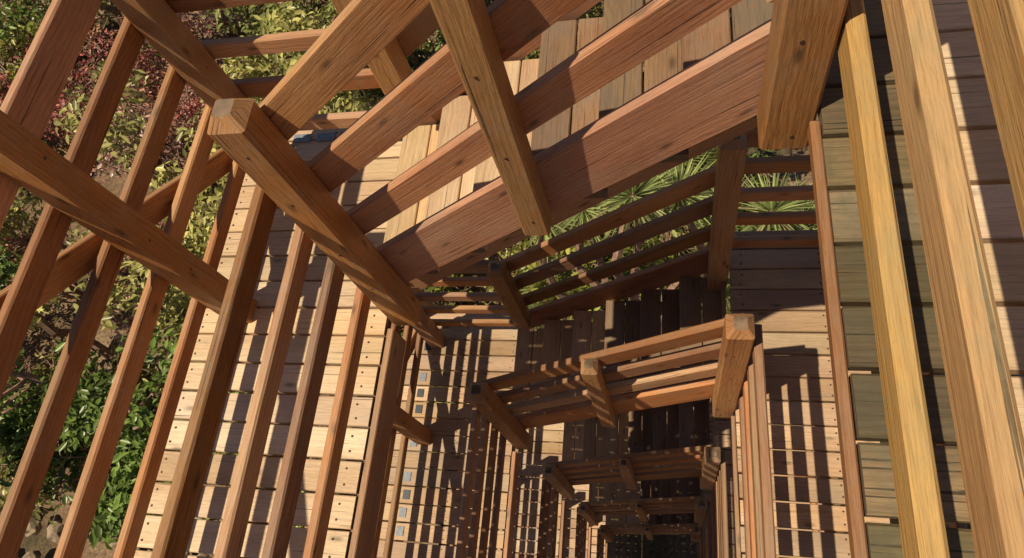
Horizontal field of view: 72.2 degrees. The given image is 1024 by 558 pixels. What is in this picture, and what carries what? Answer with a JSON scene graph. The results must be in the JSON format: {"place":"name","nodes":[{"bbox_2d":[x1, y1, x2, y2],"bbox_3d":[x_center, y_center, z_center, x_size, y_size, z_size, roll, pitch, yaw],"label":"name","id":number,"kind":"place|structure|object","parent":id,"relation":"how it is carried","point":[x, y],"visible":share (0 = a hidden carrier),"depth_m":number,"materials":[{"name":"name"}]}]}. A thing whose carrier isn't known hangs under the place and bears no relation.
{"place":"outdoors","nodes":[
{"label":"outdoors","id":0,"kind":"place"},
{"bbox_2d":[0,0,1023,557],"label":"ground","id":1,"kind":"structure","parent":0,"point":[38,342],"depth_m":18.99,"materials":[{"name":"brown soil"}]},
{"bbox_2d":[16,550,39,557],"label":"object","id":2,"kind":"structure","parent":1,"relation":"on","point":[32,554],"depth_m":16.71,"materials":[{"name":"beige stone"}]},
{"bbox_2d":[0,187,113,359],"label":"broadleaf tree","id":3,"kind":"object","parent":1,"relation":"on","point":[44,323],"visible":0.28,"depth_m":15.79,"materials":[{"name":"green plant"}]},
{"bbox_2d":[0,0,123,39],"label":"broadleaf tree","id":4,"kind":"object","parent":1,"relation":"on","point":[20,9],"visible":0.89,"depth_m":19.45,"materials":[{"name":"green plant"}]},
{"bbox_2d":[0,245,159,460],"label":"broadleaf tree","id":5,"kind":"object","parent":1,"relation":"on","point":[25,416],"visible":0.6,"depth_m":14.14,"materials":[{"name":"green plant"}]},
{"bbox_2d":[0,469,198,518],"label":"rocks","id":6,"kind":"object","parent":1,"relation":"on","point":[101,494],"depth_m":17.26,"materials":[{"name":"beige stone"}]},
{"bbox_2d":[25,517,209,556],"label":"rocks","id":7,"kind":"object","parent":1,"relation":"on","point":[54,534],"depth_m":16.84,"materials":[{"name":"beige stone"}]},
{"bbox_2d":[53,69,228,342],"bbox_3d":[-5.786,-0.556,14.848,4.271,7.704,5.161,0,65,13],"label":"broadleaf tree","id":8,"kind":"object","parent":1,"relation":"on","point":[177,299],"visible":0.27,"depth_m":12.66,"materials":[{"name":"green plant"}]},
{"bbox_2d":[38,305,255,549],"bbox_3d":[-5.881,3.103,14.083,3.378,6.012,4.808,-22,62,2],"label":"shrub","id":9,"kind":"object","parent":1,"relation":"on","point":[113,509],"visible":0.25,"depth_m":11.77,"materials":[{"name":"green plant"}]},
{"bbox_2d":[193,3,373,145],"bbox_3d":[-4.053,-2.547,15.752,3.941,7.073,4.453,-25,62,1],"label":"broadleaf tree","id":10,"kind":"object","parent":1,"relation":"on","point":[340,101],"visible":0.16,"depth_m":13.65,"materials":[{"name":"green plant"}]},
{"bbox_2d":[201,0,375,106],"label":"broadleaf tree","id":11,"kind":"object","parent":1,"relation":"on","point":[217,13],"visible":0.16,"depth_m":16.04,"materials":[{"name":"green plant"}]},
{"bbox_2d":[0,0,787,555],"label":"shrub thicket","id":12,"kind":"object","parent":1,"relation":"on","point":[12,48],"visible":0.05,"depth_m":18.11,"materials":[{"name":"green plant"}]},
{"bbox_2d":[408,287,531,429],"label":"support column","id":13,"kind":"structure","parent":1,"relation":"on","point":[424,302],"depth_m":6.36,"materials":[{"name":"brown wood"}]},
{"bbox_2d":[134,128,405,557],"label":"wooden deck","id":14,"kind":"structure","parent":13,"relation":"on","point":[353,512],"depth_m":3.17,"materials":[{"name":"brown wood"}]},
{"bbox_2d":[0,148,232,309],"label":"diagonal brace","id":15,"kind":"object","parent":14,"relation":"on","point":[75,262],"visible":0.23,"depth_m":2.71,"materials":[{"name":"brown wood"}]},
{"bbox_2d":[0,0,259,557],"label":"wooden railing","id":16,"kind":"object","parent":14,"relation":"on","point":[67,189],"visible":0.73,"depth_m":2.64,"materials":[{"name":"brown wood"}]},
{"bbox_2d":[151,184,370,557],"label":"wooden railing","id":17,"kind":"object","parent":14,"relation":"on","point":[178,516],"visible":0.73,"depth_m":2.31,"materials":[{"name":"brown wood"}]},
{"bbox_2d":[383,0,773,291],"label":"wooden staircase","id":18,"kind":"structure","parent":14,"relation":"attached to","point":[560,42],"depth_m":2.56,"materials":[{"name":"brown wood"}]},
{"bbox_2d":[165,0,423,130],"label":"wooden railing","id":19,"kind":"object","parent":18,"relation":"attached to","point":[294,41],"visible":0.37,"depth_m":3.08,"materials":[{"name":"brown wood"}]},
{"bbox_2d":[331,0,600,125],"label":"wooden railing","id":20,"kind":"object","parent":18,"relation":"attached to","point":[389,66],"visible":0.21,"depth_m":2.91,"materials":[{"name":"brown wood"}]},
{"bbox_2d":[377,314,519,557],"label":"wooden deck","id":21,"kind":"structure","parent":13,"relation":"attached to","point":[479,348],"depth_m":5.79,"materials":[{"name":"brown wood"}]},
{"bbox_2d":[304,328,416,527],"bbox_3d":[-1.093,1.168,4.967,0.038,1.842,2.472,0,65,13],"label":"diagonal brace","id":22,"kind":"object","parent":21,"relation":"on","point":[413,340],"depth_m":5.98,"materials":[{"name":"brown wood"}]},
{"bbox_2d":[372,308,444,557],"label":"wooden railing","id":23,"kind":"object","parent":21,"relation":"on","point":[407,425],"visible":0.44,"depth_m":5.55,"materials":[{"name":"brown wood"}]},
{"bbox_2d":[455,406,506,557],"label":"wooden railing","id":24,"kind":"object","parent":21,"relation":"on","point":[467,494],"visible":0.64,"depth_m":4.85,"materials":[{"name":"brown wood"}]},
{"bbox_2d":[511,277,725,414],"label":"wooden staircase","id":25,"kind":"structure","parent":21,"relation":"attached to","point":[679,308],"depth_m":5.08,"materials":[{"name":"brown wood"}]},
{"bbox_2d":[405,260,515,326],"bbox_3d":[-0.421,0.136,5.472,0.934,1.199,0.045,0,65,13],"label":"wooden railing","id":26,"kind":"object","parent":25,"relation":"attached to","point":[481,266],"visible":0.56,"depth_m":5.51,"materials":[{"name":"brown wood"}]},
{"bbox_2d":[487,133,746,327],"bbox_3d":[0.582,-0.098,4.592,1.599,2.742,0.164,0,65,13],"label":"wooden railing","id":27,"kind":"object","parent":25,"relation":"attached to","point":[723,176],"visible":0.91,"depth_m":4.48,"materials":[{"name":"brown wood"}]},
{"bbox_2d":[477,423,566,557],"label":"wooden deck","id":28,"kind":"structure","parent":13,"relation":"attached to","point":[532,459],"depth_m":8.21,"materials":[{"name":"brown wood"}]},
{"bbox_2d":[450,387,503,546],"bbox_3d":[-0.435,3.122,7.165,0.165,1.686,3.987,0,65,13],"label":"wooden railing","id":29,"kind":"object","parent":28,"relation":"on","point":[462,489],"depth_m":7.01,"materials":[{"name":"brown wood"}]},
{"bbox_2d":[537,474,558,557],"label":"wooden railing","id":30,"kind":"object","parent":28,"relation":"on","point":[547,531],"visible":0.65,"depth_m":7.33,"materials":[{"name":"brown wood"}]},
{"bbox_2d":[562,399,709,460],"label":"wooden staircase","id":31,"kind":"structure","parent":28,"relation":"attached to","point":[662,427],"depth_m":7.46,"materials":[{"name":"brown wood"}]},
{"bbox_2d":[557,363,709,402],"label":"wooden railing","id":32,"kind":"object","parent":31,"relation":"attached to","point":[702,401],"visible":0.02,"depth_m":7.01,"materials":[{"name":"brown wood"}]},
{"bbox_2d":[531,465,591,557],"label":"wooden deck","id":33,"kind":"structure","parent":13,"relation":"attached to","point":[581,494],"depth_m":10.60,"materials":[{"name":"brown wood"}]},
{"bbox_2d":[512,441,543,553],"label":"wooden railing","id":34,"kind":"object","parent":33,"relation":"on","point":[528,514],"visible":0.02,"depth_m":10.10,"materials":[{"name":"brown wood"}]},
{"bbox_2d":[575,507,586,557],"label":"wooden railing","id":35,"kind":"object","parent":33,"relation":"on","point":[580,537],"visible":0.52,"depth_m":9.75,"materials":[{"name":"brown wood"}]},
{"bbox_2d":[589,476,700,500],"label":"wooden staircase","id":36,"kind":"structure","parent":33,"relation":"attached to","point":[677,487],"depth_m":9.83,"materials":[{"name":"brown wood"}]},
{"bbox_2d":[563,489,607,557],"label":"wooden deck","id":37,"kind":"structure","parent":13,"relation":"attached to","point":[594,539],"depth_m":13.04,"materials":[{"name":"brown wood"}]},
{"bbox_2d":[596,528,603,557],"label":"wooden railing","id":38,"kind":"object","parent":37,"relation":"on","point":[600,547],"visible":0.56,"depth_m":12.15,"materials":[{"name":"brown wood"}]},
{"bbox_2d":[605,489,694,524],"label":"wooden staircase","id":39,"kind":"structure","parent":37,"relation":"attached to","point":[679,518],"depth_m":12.24,"materials":[{"name":"brown wood"}]},
{"bbox_2d":[599,523,700,542],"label":"wooden railing","id":40,"kind":"object","parent":39,"relation":"attached to","point":[606,532],"visible":1,"depth_m":11.45,"materials":[{"name":"brown wood"}]},
{"bbox_2d":[413,43,537,252],"bbox_3d":[-1.199,-3.925,19.370,5.805,0.786,7.723,0,65,13],"label":"shrub","id":41,"kind":"object","parent":1,"relation":"on","point":[441,45],"depth_m":20.78,"materials":[{"name":"plant"}]},
{"bbox_2d":[515,259,599,332],"bbox_3d":[1.020,0.789,15.048,2.069,3.348,1.848,-39,63,-6],"label":"palmetto palm","id":42,"kind":"object","parent":1,"relation":"on","point":[542,284],"visible":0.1,"depth_m":14.16,"materials":[{"name":"green plant"}]},
{"bbox_2d":[519,203,618,314],"bbox_3d":[1.350,0.164,13.166,2.077,7.075,1.468,-39,63,-7],"label":"yucca plant","id":43,"kind":"object","parent":1,"relation":"on","point":[541,238],"visible":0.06,"depth_m":11.16,"materials":[{"name":"green plant"}]},
{"bbox_2d":[551,152,716,343],"bbox_3d":[2.221,0.269,11.857,2.436,8.932,2.060,-33,62,-3],"label":"yucca plant","id":44,"kind":"object","parent":1,"relation":"on","point":[647,187],"visible":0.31,"depth_m":8.86,"materials":[{"name":"green plant"}]},
{"bbox_2d":[659,146,717,261],"bbox_3d":[3.318,-1.592,14.390,2.467,5.557,2.666,29,75,24],"label":"palmetto palm","id":45,"kind":"object","parent":1,"relation":"on","point":[712,156],"visible":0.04,"depth_m":12.67,"materials":[{"name":"green plant"}]},
{"bbox_2d":[661,242,730,323],"bbox_3d":[4.022,0.665,13.981,2.167,4.080,1.858,-38,63,-6],"label":"palmetto palm","id":46,"kind":"object","parent":1,"relation":"on","point":[728,288],"visible":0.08,"depth_m":12.64,"materials":[{"name":"green plant"}]},
{"bbox_2d":[687,173,816,313],"bbox_3d":[3.988,0.306,12.041,2.276,7.837,1.774,31,75,24],"label":"yucca plant","id":47,"kind":"object","parent":1,"relation":"on","point":[781,206],"visible":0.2,"depth_m":8.98,"materials":[{"name":"green plant"}]},
{"bbox_3d":[2.870,5.503,6.312,0.202,13.646,0.201,0,65,13],"label":"support column","id":48,"kind":"object","parent":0,"visible":0},
{"bbox_2d":[702,443,739,557],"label":"wooden deck","id":49,"kind":"structure","parent":48,"relation":"attached to","point":[708,496],"depth_m":8.93,"materials":[{"name":"brown wood"}]},
{"bbox_2d":[578,496,707,525],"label":"wooden railing","id":50,"kind":"object","parent":49,"relation":"attached to","point":[589,512],"visible":1,"depth_m":9.06,"materials":[{"name":"brown wood"}]},
{"bbox_2d":[705,501,711,557],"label":"wooden railing","id":51,"kind":"object","parent":49,"relation":"on","point":[708,525],"visible":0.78,"depth_m":7.96,"materials":[{"name":"brown wood"}]},
{"bbox_2d":[709,417,730,442],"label":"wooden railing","id":52,"kind":"object","parent":49,"relation":"on","point":[711,434],"visible":0.13,"depth_m":8.62,"materials":[{"name":"brown wood"}]},
{"bbox_2d":[711,398,811,557],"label":"wooden deck","id":53,"kind":"structure","parent":48,"relation":"attached to","point":[723,439],"depth_m":6.49,"materials":[{"name":"brown wood"}]},
{"bbox_2d":[543,444,720,498],"bbox_3d":[1.117,1.907,6.811,1.610,2.686,0.166,0,65,13],"label":"wooden railing","id":54,"kind":"object","parent":53,"relation":"attached to","point":[703,462],"visible":1,"depth_m":6.62,"materials":[{"name":"brown wood"}]},
{"bbox_2d":[715,452,728,557],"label":"wooden railing","id":55,"kind":"object","parent":53,"relation":"on","point":[722,519],"visible":0.8,"depth_m":5.54,"materials":[{"name":"brown wood"}]},
{"bbox_2d":[793,355,847,533],"bbox_3d":[2.377,2.569,5.336,0.163,1.605,3.988,0,65,13],"label":"wooden railing","id":56,"kind":"object","parent":53,"relation":"on","point":[817,477],"depth_m":5.68,"materials":[{"name":"brown wood"}]},
{"bbox_2d":[807,0,1023,557],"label":"wooden deck","id":57,"kind":"structure","parent":48,"relation":"on","point":[868,482],"depth_m":1.44,"materials":[{"name":"brown wood"}]},
{"bbox_2d":[207,0,848,325],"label":"wooden railing","id":58,"kind":"object","parent":57,"relation":"attached to","point":[772,73],"visible":1,"depth_m":1.93,"materials":[{"name":"brown wood"}]},
{"bbox_2d":[837,0,1023,557],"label":"wooden railing","id":59,"kind":"object","parent":57,"relation":"on","point":[987,426],"visible":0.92,"depth_m":0.95,"materials":[{"name":"brown wood"}]},
{"bbox_3d":[3.267,1.478,8.143,0.202,13.646,0.200,0,65,13],"label":"support column","id":60,"kind":"object","parent":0,"visible":0},
{"bbox_2d":[697,489,709,557],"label":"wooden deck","id":61,"kind":"structure","parent":60,"relation":"attached to","point":[699,524],"depth_m":11.43,"materials":[{"name":"brown wood"}]},
{"bbox_2d":[730,230,948,557],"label":"wooden deck","id":62,"kind":"structure","parent":60,"relation":"attached to","point":[777,293],"depth_m":4.04,"materials":[{"name":"brown wood"}]},
{"bbox_2d":[468,313,754,449],"bbox_3d":[0.540,0.743,4.376,1.612,2.686,0.166,0,65,13],"label":"wooden railing","id":63,"kind":"object","parent":62,"relation":"attached to","point":[731,350],"visible":1,"depth_m":4.12,"materials":[{"name":"brown wood"}]},
{"bbox_2d":[739,324,775,557],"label":"wooden railing","id":64,"kind":"object","parent":62,"relation":"on","point":[759,527],"visible":0.82,"depth_m":3.12,"materials":[{"name":"brown wood"}]},
{"bbox_2d":[732,120,818,247],"bbox_3d":[1.580,-0.463,3.720,0.870,1.198,0.045,0,65,13],"label":"wooden railing","id":65,"kind":"object","parent":62,"relation":"on","point":[778,164],"visible":0.37,"depth_m":3.78,"materials":[{"name":"brown wood"}]},
{"bbox_2d":[921,306,967,528],"bbox_3d":[1.801,1.405,2.901,0.164,1.605,3.983,0,65,13],"label":"wooden railing","id":66,"kind":"object","parent":62,"relation":"on","point":[957,525],"depth_m":2.98,"materials":[{"name":"brown wood"}]}
]}

